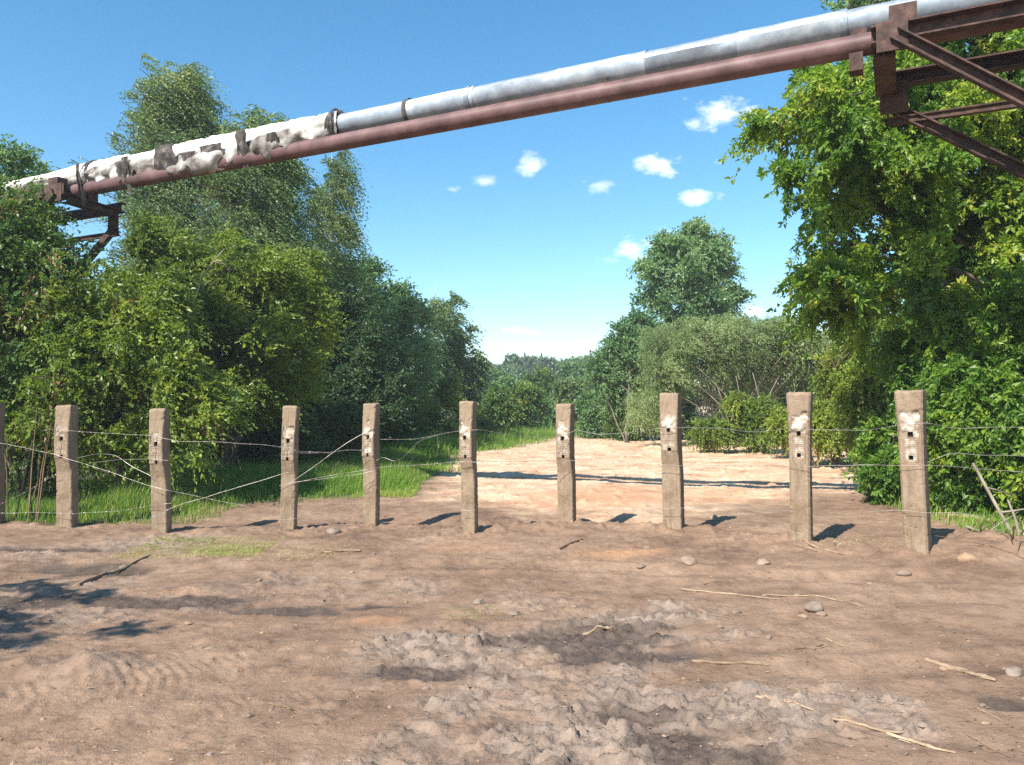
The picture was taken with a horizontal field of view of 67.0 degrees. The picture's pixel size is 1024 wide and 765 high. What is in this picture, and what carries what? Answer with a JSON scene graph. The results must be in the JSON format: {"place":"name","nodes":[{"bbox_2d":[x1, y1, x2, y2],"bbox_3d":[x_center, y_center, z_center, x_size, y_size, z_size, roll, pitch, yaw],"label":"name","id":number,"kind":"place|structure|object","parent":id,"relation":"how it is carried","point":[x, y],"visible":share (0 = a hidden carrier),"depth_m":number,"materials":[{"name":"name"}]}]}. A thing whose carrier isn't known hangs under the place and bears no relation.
{"place":"outdoors","nodes":[
{"label":"outdoors","id":0,"kind":"place"},
{"bbox_2d":[5,442,450,525],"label":"tall grass","id":1,"kind":"structure","parent":0,"point":[397,474],"depth_m":14.15,"materials":[{"name":"plant"}]},
{"bbox_2d":[108,424,579,473],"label":"verge grass","id":2,"kind":"structure","parent":0,"point":[446,444],"depth_m":26.07,"materials":[{"name":"plant"}]},
{"bbox_2d":[351,482,420,498],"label":"short grass","id":3,"kind":"structure","parent":0,"point":[391,492],"depth_m":13.78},
{"bbox_2d":[0,0,1022,411],"label":"sky","id":4,"kind":"structure","parent":0,"point":[538,222],"materials":[{"name":"blue"}]},
{"bbox_2d":[0,412,1023,764],"bbox_3d":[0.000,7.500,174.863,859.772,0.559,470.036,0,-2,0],"label":"ground","id":5,"kind":"structure","parent":0,"point":[122,616],"depth_m":5.59,"materials":[{"name":"soil"}]},
{"bbox_2d":[0,403,4,522],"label":"concrete post","id":6,"kind":"object","parent":5,"relation":"on","point":[2,460],"visible":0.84,"depth_m":10.81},
{"bbox_2d":[5,455,8,516],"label":"dry stalk","id":7,"kind":"object","parent":5,"relation":"on","point":[7,488],"visible":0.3,"depth_m":11.16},
{"bbox_2d":[15,443,31,519],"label":"dry stalk","id":8,"kind":"object","parent":5,"relation":"on","point":[22,485],"visible":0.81,"depth_m":10.97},
{"bbox_2d":[27,408,36,521],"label":"dry stalk","id":9,"kind":"object","parent":5,"relation":"on","point":[31,470],"visible":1,"depth_m":10.81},
{"bbox_2d":[0,133,78,230],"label":"maple tree","id":10,"kind":"object","parent":5,"relation":"on","point":[20,162],"visible":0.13,"depth_m":19.39,"materials":[{"name":"green plant"}]},
{"bbox_2d":[35,434,47,521],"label":"dry stalk","id":11,"kind":"object","parent":5,"relation":"on","point":[40,483],"visible":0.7,"depth_m":10.78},
{"bbox_2d":[37,424,50,520],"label":"dry stalk","id":12,"kind":"object","parent":5,"relation":"on","point":[42,477],"visible":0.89,"depth_m":11.01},
{"bbox_2d":[0,176,126,483],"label":"pipe support","id":13,"kind":"object","parent":5,"relation":"on","point":[94,208],"visible":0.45,"depth_m":14.87,"materials":[{"name":"metal"}]},
{"bbox_2d":[54,405,78,527],"bbox_3d":[-6.036,1.252,10.461,0.226,1.898,0.212,-1,-2,5],"label":"concrete post","id":14,"kind":"object","parent":5,"relation":"on","point":[67,470],"visible":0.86,"depth_m":10.41,"materials":[{"name":"concrete"}]},
{"bbox_2d":[2,443,247,506],"bbox_3d":[-5.351,1.166,10.124,4.025,0.863,0.276,0,-2,11],"label":"barbed wire","id":15,"kind":"object","parent":14,"relation":"attached to","point":[130,479],"visible":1,"depth_m":9.95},
{"bbox_2d":[5,488,133,523],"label":"weeds","id":16,"kind":"object","parent":5,"relation":"on","point":[43,506],"visible":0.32,"depth_m":11.74,"materials":[{"name":"green plant"}]},
{"bbox_2d":[0,174,141,502],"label":"maple bush","id":17,"kind":"object","parent":5,"relation":"on","point":[34,257],"visible":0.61,"depth_m":12.76,"materials":[{"name":"green plant"}]},
{"bbox_2d":[44,572,101,575],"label":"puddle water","id":18,"kind":"structure","parent":5,"relation":"on","point":[77,573],"depth_m":7.89,"materials":[{"name":"brown liquid"}]},
{"bbox_2d":[76,554,149,585],"bbox_3d":[-3.977,1.877,7.745,0.070,0.074,1.439,0,-2,-1],"label":"stick","id":19,"kind":"object","parent":5,"relation":"on","point":[105,573],"visible":0.98,"depth_m":7.61,"materials":[{"name":"brown wood"}]},
{"bbox_2d":[0,263,257,494],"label":"maple bush","id":20,"kind":"object","parent":5,"relation":"on","point":[163,369],"visible":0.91,"depth_m":12.51,"materials":[{"name":"green plant"}]},
{"bbox_2d":[68,53,239,446],"bbox_3d":[-10.329,-3.797,24.068,5.612,12.448,5.266,0,-2,0],"label":"birch tree","id":21,"kind":"object","parent":5,"relation":"on","point":[184,112],"visible":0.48,"depth_m":23.38,"materials":[{"name":"green plant"}]},
{"bbox_2d":[148,408,171,533],"bbox_3d":[-4.537,1.280,9.961,0.208,1.895,0.192,-2,-2,4],"label":"concrete post","id":22,"kind":"object","parent":5,"relation":"on","point":[159,426],"visible":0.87,"depth_m":9.92,"materials":[{"name":"concrete"}]},
{"bbox_2d":[42,428,325,452],"bbox_3d":[-4.370,0.758,10.017,4.050,0.318,0.403,0,-2,6],"label":"barbed wire","id":23,"kind":"object","parent":22,"relation":"attached to","point":[180,441],"visible":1,"depth_m":9.90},
{"bbox_2d":[110,534,286,559],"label":"short grass","id":24,"kind":"structure","parent":5,"relation":"on","point":[218,549],"depth_m":8.77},
{"bbox_2d":[113,208,352,470],"bbox_3d":[-6.193,-0.967,17.253,5.202,6.396,4.577,0,-2,0],"label":"goat willow","id":25,"kind":"object","parent":5,"relation":"on","point":[278,329],"visible":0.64,"depth_m":16.77,"materials":[{"name":"green plant"}]},
{"bbox_2d":[187,249,226,332],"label":"dead sapling","id":26,"kind":"object","parent":25,"relation":"attached to","point":[206,270],"visible":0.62,"depth_m":15.62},
{"bbox_2d":[172,104,350,314],"bbox_3d":[-7.180,-2.775,22.409,5.102,10.310,4.971,0,-2,0],"label":"birch tree","id":27,"kind":"object","parent":5,"relation":"on","point":[246,198],"visible":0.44,"depth_m":21.60,"materials":[{"name":"green plant"}]},
{"bbox_2d":[251,408,324,465],"bbox_3d":[-5.141,1.396,17.958,1.732,1.655,1.792,0,-2,0],"label":"bush","id":28,"kind":"object","parent":5,"relation":"on","point":[308,436],"visible":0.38,"depth_m":17.62,"materials":[{"name":"green plant"}]},
{"bbox_2d":[280,405,299,531],"bbox_3d":[-2.901,1.247,10.061,0.195,1.896,0.178,1,-2,2],"label":"concrete post","id":29,"kind":"object","parent":5,"relation":"on","point":[289,457],"visible":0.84,"depth_m":10.02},
{"bbox_2d":[239,542,357,559],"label":"dry grass","id":30,"kind":"structure","parent":5,"relation":"on","point":[299,552],"depth_m":8.44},
{"bbox_2d":[177,276,432,462],"bbox_3d":[-5.242,-0.541,21.772,5.184,5.892,8.045,-1,-2,20],"label":"alder tree","id":31,"kind":"object","parent":5,"relation":"on","point":[372,381],"visible":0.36,"depth_m":21.91,"materials":[{"name":"green plant"}]},
{"bbox_2d":[325,528,340,533],"bbox_3d":[-2.237,1.853,9.698,0.183,0.077,0.157,1,-2,-29],"label":"stone","id":32,"kind":"object","parent":5,"relation":"on","point":[332,530],"visible":0.99,"depth_m":9.65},
{"bbox_2d":[312,397,363,460],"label":"bush","id":33,"kind":"object","parent":5,"relation":"on","point":[345,418],"visible":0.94,"depth_m":19.59,"materials":[{"name":"green plant"}]},
{"bbox_2d":[298,150,382,336],"bbox_3d":[-6.254,-2.752,26.330,3.770,10.258,4.274,0,-2,0],"label":"birch tree","id":34,"kind":"object","parent":5,"relation":"on","point":[340,173],"visible":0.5,"depth_m":25.94,"materials":[{"name":"green plant"}]},
{"bbox_2d":[321,548,360,552],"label":"stick","id":35,"kind":"object","parent":5,"relation":"on","point":[329,550],"visible":1,"depth_m":8.49,"materials":[{"name":"brown wood"}]},
{"bbox_2d":[362,403,379,526],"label":"concrete post","id":36,"kind":"object","parent":5,"relation":"on","point":[370,457],"visible":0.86,"depth_m":10.18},
{"bbox_2d":[342,251,453,421],"bbox_3d":[-4.442,-1.366,30.200,5.047,7.685,5.516,-2,-3,45],"label":"aspen tree","id":37,"kind":"object","parent":5,"relation":"on","point":[402,312],"visible":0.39,"depth_m":29.38,"materials":[{"name":"green plant"}]},
{"bbox_2d":[379,400,417,446],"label":"bush","id":38,"kind":"object","parent":5,"relation":"on","point":[400,435],"visible":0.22,"depth_m":23.52,"materials":[{"name":"green plant"}]},
{"bbox_2d":[401,391,447,440],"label":"bush","id":39,"kind":"object","parent":5,"relation":"on","point":[430,411],"visible":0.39,"depth_m":27.82,"materials":[{"name":"green plant"}]},
{"bbox_2d":[417,287,469,426],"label":"birch tree","id":40,"kind":"object","parent":5,"relation":"on","point":[443,311],"visible":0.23,"depth_m":37.77,"materials":[{"name":"green plant"}]},
{"bbox_2d":[430,373,469,436],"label":"bush","id":41,"kind":"object","parent":5,"relation":"on","point":[447,393],"visible":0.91,"depth_m":29.83,"materials":[{"name":"green plant"}]},
{"bbox_2d":[459,401,477,533],"bbox_3d":[-0.542,1.171,9.568,0.187,1.890,0.172,-2,-2,20],"label":"concrete post","id":42,"kind":"object","parent":5,"relation":"on","point":[468,456],"visible":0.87,"depth_m":9.53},
{"bbox_2d":[380,429,575,439],"bbox_3d":[-0.468,0.658,9.676,2.523,0.161,0.431,0,-2,5],"label":"barbed wire","id":43,"kind":"object","parent":42,"relation":"attached to","point":[449,432],"visible":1,"depth_m":9.72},
{"bbox_2d":[441,290,497,424],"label":"birch tree","id":44,"kind":"object","parent":5,"relation":"on","point":[478,378],"visible":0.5,"depth_m":39.59,"materials":[{"name":"green plant"}]},
{"bbox_2d":[448,604,502,619],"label":"short grass","id":45,"kind":"structure","parent":5,"relation":"on","point":[475,612],"depth_m":6.08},
{"bbox_2d":[476,411,510,436],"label":"bush","id":46,"kind":"object","parent":5,"relation":"on","point":[483,423],"visible":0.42,"depth_m":32.69,"materials":[{"name":"green plant"}]},
{"bbox_2d":[475,383,525,434],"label":"bush","id":47,"kind":"object","parent":5,"relation":"on","point":[497,405],"visible":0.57,"depth_m":35.50,"materials":[{"name":"green plant"}]},
{"bbox_2d":[487,365,526,391],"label":"bush","id":48,"kind":"object","parent":5,"relation":"on","point":[507,378],"visible":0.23,"depth_m":54.46,"materials":[{"name":"green plant"}]},
{"bbox_2d":[497,353,524,374],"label":"birch tree","id":49,"kind":"object","parent":5,"relation":"on","point":[509,357],"visible":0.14,"depth_m":109.73,"materials":[{"name":"green plant"}]},
{"bbox_2d":[502,355,527,414],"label":"birch tree","id":50,"kind":"object","parent":5,"relation":"on","point":[518,369],"visible":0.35,"depth_m":96.09,"materials":[{"name":"green plant"}]},
{"bbox_2d":[12,518,1023,764],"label":"straw litter","id":51,"kind":"object","parent":5,"relation":"on","point":[644,677],"visible":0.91,"depth_m":4.39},
{"bbox_2d":[507,382,552,429],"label":"bush","id":52,"kind":"object","parent":5,"relation":"on","point":[531,400],"visible":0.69,"depth_m":41.59,"materials":[{"name":"green plant"}]},
{"bbox_2d":[524,354,537,374],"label":"birch tree","id":53,"kind":"object","parent":5,"relation":"on","point":[530,360],"visible":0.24,"depth_m":131.41,"materials":[{"name":"green plant"}]},
{"bbox_2d":[521,364,561,418],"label":"bush","id":54,"kind":"object","parent":5,"relation":"on","point":[544,378],"visible":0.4,"depth_m":59.29,"materials":[{"name":"green plant"}]},
{"bbox_2d":[531,355,556,373],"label":"birch tree","id":55,"kind":"object","parent":5,"relation":"on","point":[540,359],"visible":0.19,"depth_m":118.31,"materials":[{"name":"green plant"}]},
{"bbox_2d":[537,397,555,428],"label":"bush","id":56,"kind":"object","parent":5,"relation":"on","point":[545,424],"visible":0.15,"depth_m":45.20,"materials":[{"name":"green plant"}]},
{"bbox_2d":[556,403,575,523],"bbox_3d":[0.691,1.207,9.967,0.211,1.871,0.192,-2,-3,24],"label":"concrete post","id":57,"kind":"object","parent":5,"relation":"on","point":[565,453],"visible":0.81,"depth_m":9.92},
{"bbox_2d":[545,374,591,428],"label":"bush","id":58,"kind":"object","parent":5,"relation":"on","point":[570,389],"visible":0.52,"depth_m":43.53,"materials":[{"name":"green plant"}]},
{"bbox_2d":[552,355,596,388],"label":"bush","id":59,"kind":"object","parent":5,"relation":"on","point":[577,369],"visible":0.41,"depth_m":69.65,"materials":[{"name":"green plant"}]},
{"bbox_2d":[571,389,616,438],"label":"bush","id":60,"kind":"object","parent":5,"relation":"on","point":[589,423],"visible":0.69,"depth_m":35.61,"materials":[{"name":"green plant"}]},
{"bbox_2d":[583,625,615,634],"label":"stick","id":61,"kind":"object","parent":5,"relation":"on","point":[595,628],"visible":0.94,"depth_m":5.63,"materials":[{"name":"brown wood"}]},
{"bbox_2d":[598,405,649,440],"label":"bush","id":62,"kind":"object","parent":5,"relation":"on","point":[613,429],"visible":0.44,"depth_m":32.50,"materials":[{"name":"green plant"}]},
{"bbox_2d":[581,306,700,442],"bbox_3d":[5.546,-0.371,33.043,5.269,5.908,4.331,0,-2,0],"label":"aspen tree","id":63,"kind":"object","parent":5,"relation":"on","point":[614,369],"visible":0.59,"depth_m":32.37,"materials":[{"name":"green plant"}]},
{"bbox_2d":[659,393,684,528],"bbox_3d":[1.958,1.073,9.473,0.235,1.899,0.214,-2,-3,28],"label":"concrete post","id":64,"kind":"object","parent":5,"relation":"on","point":[671,454],"visible":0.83,"depth_m":9.42,"materials":[{"name":"concrete"}]},
{"bbox_2d":[653,375,700,439],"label":"bush","id":65,"kind":"object","parent":5,"relation":"on","point":[686,405],"visible":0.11,"depth_m":33.62,"materials":[{"name":"green plant"}]},
{"bbox_2d":[681,556,697,565],"bbox_3d":[1.727,1.731,7.547,0.151,0.074,0.190,1,-2,-21],"label":"stone","id":66,"kind":"object","parent":5,"relation":"on","point":[689,560],"visible":1,"depth_m":7.48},
{"bbox_2d":[625,215,759,421],"bbox_3d":[8.395,-2.608,35.796,6.227,10.512,5.018,0,-2,0],"label":"poplar tree","id":67,"kind":"object","parent":5,"relation":"on","point":[700,270],"visible":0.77,"depth_m":35.43,"materials":[{"name":"green plant"}]},
{"bbox_2d":[684,415,749,452],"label":"bush","id":68,"kind":"object","parent":5,"relation":"on","point":[707,435],"visible":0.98,"depth_m":22.80,"materials":[{"name":"green plant"}]},
{"bbox_2d":[682,373,768,438],"bbox_3d":[9.353,0.870,33.108,4.084,3.658,4.080,-1,-2,30],"label":"bush","id":69,"kind":"object","parent":5,"relation":"on","point":[715,398],"visible":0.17,"depth_m":32.70,"materials":[{"name":"green plant"}]},
{"bbox_2d":[692,659,767,664],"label":"stick","id":70,"kind":"object","parent":5,"relation":"on","point":[723,662],"visible":1,"depth_m":4.84,"materials":[{"name":"brown wood"}]},
{"bbox_2d":[679,588,780,599],"bbox_3d":[1.807,1.781,6.491,0.866,0.041,0.056,-1,-2,34],"label":"stick","id":71,"kind":"object","parent":5,"relation":"on","point":[684,589],"visible":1,"depth_m":6.51,"materials":[{"name":"brown wood"}]},
{"bbox_2d":[617,311,846,445],"bbox_3d":[8.064,-0.109,27.091,8.747,5.037,5.449,0,-2,0],"label":"willow bush","id":72,"kind":"object","parent":5,"relation":"on","point":[732,348],"visible":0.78,"depth_m":26.34,"materials":[{"name":"green plant"}]},
{"bbox_2d":[715,390,786,453],"bbox_3d":[7.210,1.199,22.918,2.203,1.963,1.758,1,-2,-17],"label":"bush","id":73,"kind":"object","parent":5,"relation":"on","point":[747,410],"visible":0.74,"depth_m":22.67,"materials":[{"name":"green plant"}]},
{"bbox_2d":[759,406,788,458],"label":"bush","id":74,"kind":"object","parent":5,"relation":"on","point":[776,422],"visible":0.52,"depth_m":20.83,"materials":[{"name":"green plant"}]},
{"bbox_2d":[748,372,811,409],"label":"bush","id":75,"kind":"object","parent":5,"relation":"on","point":[785,392],"visible":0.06,"depth_m":30.51,"materials":[{"name":"green plant"}]},
{"bbox_2d":[755,694,813,710],"bbox_3d":[1.483,1.732,4.202,0.321,0.034,0.033,-2,-3,40],"label":"stick","id":76,"kind":"object","parent":5,"relation":"on","point":[770,697],"visible":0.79,"depth_m":4.19,"materials":[{"name":"brown wood"}]},
{"bbox_2d":[786,392,812,540],"bbox_3d":[3.162,1.050,8.469,0.255,1.892,0.233,-1,-2,27],"label":"concrete post","id":77,"kind":"object","parent":5,"relation":"on","point":[799,407],"visible":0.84,"depth_m":8.38,"materials":[{"name":"concrete"}]},
{"bbox_2d":[575,424,896,433],"bbox_3d":[2.414,0.545,8.889,3.707,0.169,0.220,-1,-2,32],"label":"barbed wire","id":78,"kind":"object","parent":77,"relation":"attached to","point":[745,431],"visible":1,"depth_m":8.81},
{"bbox_2d":[481,460,1016,471],"bbox_3d":[2.304,0.925,8.772,6.000,0.136,0.808,-1,-2,21],"label":"barbed wire","id":79,"kind":"object","parent":77,"relation":"attached to","point":[767,466],"visible":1,"depth_m":8.44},
{"bbox_2d":[793,643,826,650],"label":"stick","id":80,"kind":"object","parent":5,"relation":"on","point":[811,647],"visible":1,"depth_m":5.16,"materials":[{"name":"brown wood"}]},
{"bbox_2d":[804,601,823,611],"bbox_3d":[2.338,1.724,5.975,0.132,0.067,0.174,-1,-2,37],"label":"stone","id":81,"kind":"object","parent":5,"relation":"on","point":[813,606],"visible":1,"depth_m":5.93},
{"bbox_2d":[767,594,865,606],"bbox_3d":[2.451,1.743,6.257,0.762,0.048,0.039,-1,-2,34],"label":"stick","id":82,"kind":"object","parent":5,"relation":"on","point":[813,595],"visible":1,"depth_m":6.27,"materials":[{"name":"brown wood"}]},
{"bbox_2d":[783,399,853,467],"bbox_3d":[7.264,1.205,17.957,1.674,1.742,1.571,2,-3,-41],"label":"bush","id":83,"kind":"object","parent":5,"relation":"on","point":[822,436],"visible":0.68,"depth_m":17.62,"materials":[{"name":"green plant"}]},
{"bbox_2d":[802,539,843,554],"bbox_3d":[3.223,1.706,8.053,0.038,0.078,0.568,1,-2,-22],"label":"stick","id":84,"kind":"object","parent":5,"relation":"on","point":[811,544],"visible":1,"depth_m":8.07,"materials":[{"name":"brown wood"}]},
{"bbox_2d":[804,345,853,462],"bbox_3d":[8.078,0.523,19.032,1.739,3.210,2.046,2,-3,-44],"label":"bush","id":85,"kind":"object","parent":5,"relation":"on","point":[823,375],"visible":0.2,"depth_m":18.95,"materials":[{"name":"green plant"}]},
{"bbox_2d":[821,316,889,467],"bbox_3d":[8.083,0.188,17.491,2.099,3.694,1.852,-1,-2,21],"label":"bush","id":86,"kind":"object","parent":5,"relation":"on","point":[841,346],"visible":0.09,"depth_m":17.54,"materials":[{"name":"green plant"}]},
{"bbox_2d":[822,343,894,460],"bbox_3d":[7.529,0.606,16.017,2.059,2.824,1.693,0,-2,0],"label":"bush","id":87,"kind":"object","parent":5,"relation":"on","point":[858,399],"visible":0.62,"depth_m":15.81,"materials":[{"name":"green plant"}]},
{"bbox_2d":[832,716,904,733],"bbox_3d":[1.799,1.724,3.901,0.338,0.028,0.062,-2,-3,37],"label":"stick","id":88,"kind":"object","parent":5,"relation":"on","point":[857,723],"visible":1,"depth_m":3.90,"materials":[{"name":"brown wood"}]},
{"bbox_2d":[718,28,1023,380],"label":"ash maple","id":89,"kind":"object","parent":5,"relation":"on","point":[941,205],"visible":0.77,"depth_m":11.27,"materials":[{"name":"green plant"}]},
{"bbox_2d":[854,317,909,390],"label":"bush","id":90,"kind":"object","parent":5,"relation":"on","point":[882,347],"visible":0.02,"depth_m":15.90,"materials":[{"name":"green plant"}]},
{"bbox_2d":[819,0,958,59],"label":"maple tree","id":91,"kind":"object","parent":5,"relation":"on","point":[852,4],"visible":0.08,"depth_m":15.26,"materials":[{"name":"green plant"}]},
{"bbox_2d":[896,569,911,575],"bbox_3d":[3.580,1.734,7.067,0.133,0.050,0.103,-1,-2,23],"label":"stone","id":92,"kind":"object","parent":5,"relation":"on","point":[902,572],"visible":1,"depth_m":7.04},
{"bbox_2d":[894,389,931,554],"bbox_3d":[4.101,1.018,7.881,0.262,1.887,0.245,-3,-4,36],"label":"concrete post","id":93,"kind":"object","parent":5,"relation":"on","point":[910,406],"visible":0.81,"depth_m":7.80,"materials":[{"name":"concrete"}]},
{"bbox_2d":[886,731,955,753],"bbox_3d":[1.936,1.720,3.682,0.049,0.028,0.321,1,-2,-36],"label":"stick","id":94,"kind":"object","parent":5,"relation":"on","point":[901,738],"visible":1,"depth_m":3.70,"materials":[{"name":"brown wood"}]},
{"bbox_2d":[841,260,1023,523],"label":"ash maple","id":95,"kind":"object","parent":5,"relation":"on","point":[959,360],"visible":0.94,"depth_m":10.22,"materials":[{"name":"green plant"}]},
{"bbox_2d":[849,0,1023,178],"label":"pipe support","id":96,"kind":"object","parent":5,"relation":"on","point":[904,26],"visible":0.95,"depth_m":8.38,"materials":[{"name":"metal"}]},
{"bbox_2d":[2,0,1001,207],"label":"heating pipe","id":97,"kind":"object","parent":96,"relation":"on","point":[197,157],"visible":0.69,"depth_m":10.75,"materials":[{"name":"silver metal"}]},
{"bbox_2d":[0,20,1023,210],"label":"steel pipe","id":98,"kind":"object","parent":96,"relation":"on","point":[803,56],"visible":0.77,"depth_m":10.00,"materials":[{"name":"red paint"}]},
{"bbox_2d":[925,657,967,669],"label":"stick","id":99,"kind":"object","parent":5,"relation":"on","point":[934,662],"visible":0.53,"depth_m":4.87,"materials":[{"name":"brown wood"}]},
{"bbox_2d":[874,496,1023,535],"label":"weeds","id":100,"kind":"object","parent":5,"relation":"on","point":[939,513],"visible":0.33,"depth_m":9.58,"materials":[{"name":"green plant"}]},
{"bbox_2d":[956,552,981,562],"bbox_3d":[4.373,1.672,7.402,0.198,0.096,0.202,-2,-3,39],"label":"stone","id":101,"kind":"object","parent":5,"relation":"on","point":[964,557],"visible":1,"depth_m":7.35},
{"bbox_2d":[946,666,996,680],"bbox_3d":[2.762,1.750,4.644,0.050,0.048,0.312,1,-2,-22],"label":"stick","id":102,"kind":"object","parent":5,"relation":"on","point":[965,671],"visible":0.99,"depth_m":4.62,"materials":[{"name":"brown wood"}]},
{"bbox_2d":[933,526,1023,558],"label":"dead branch","id":103,"kind":"object","parent":5,"relation":"on","point":[995,546],"visible":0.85,"depth_m":7.69,"materials":[{"name":"brown wood"}]},
{"bbox_2d":[966,512,1017,531],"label":"dead branch","id":104,"kind":"object","parent":5,"relation":"on","point":[972,528],"visible":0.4,"depth_m":8.72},
{"bbox_2d":[972,463,1023,535],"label":"dead branch","id":105,"kind":"object","parent":5,"relation":"on","point":[1000,512],"visible":0.85,"depth_m":8.81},
{"bbox_2d":[986,520,1023,542],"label":"dead branch","id":106,"kind":"object","parent":5,"relation":"on","point":[1010,536],"visible":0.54,"depth_m":7.93,"materials":[{"name":"brown wood"}]},
{"bbox_2d":[1004,666,1023,677],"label":"stone","id":107,"kind":"object","parent":5,"relation":"on","point":[1015,672],"visible":1,"depth_m":4.58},
{"bbox_2d":[1007,500,1023,535],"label":"dead branch","id":108,"kind":"object","parent":5,"relation":"on","point":[1014,516],"visible":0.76,"depth_m":8.45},
{"bbox_2d":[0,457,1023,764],"bbox_3d":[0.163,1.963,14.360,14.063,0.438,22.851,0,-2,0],"label":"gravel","id":109,"kind":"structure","parent":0,"point":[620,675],"depth_m":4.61,"materials":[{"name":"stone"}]},
{"bbox_2d":[515,418,707,433],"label":"grass","id":110,"kind":"structure","parent":0,"point":[549,426],"depth_m":44.47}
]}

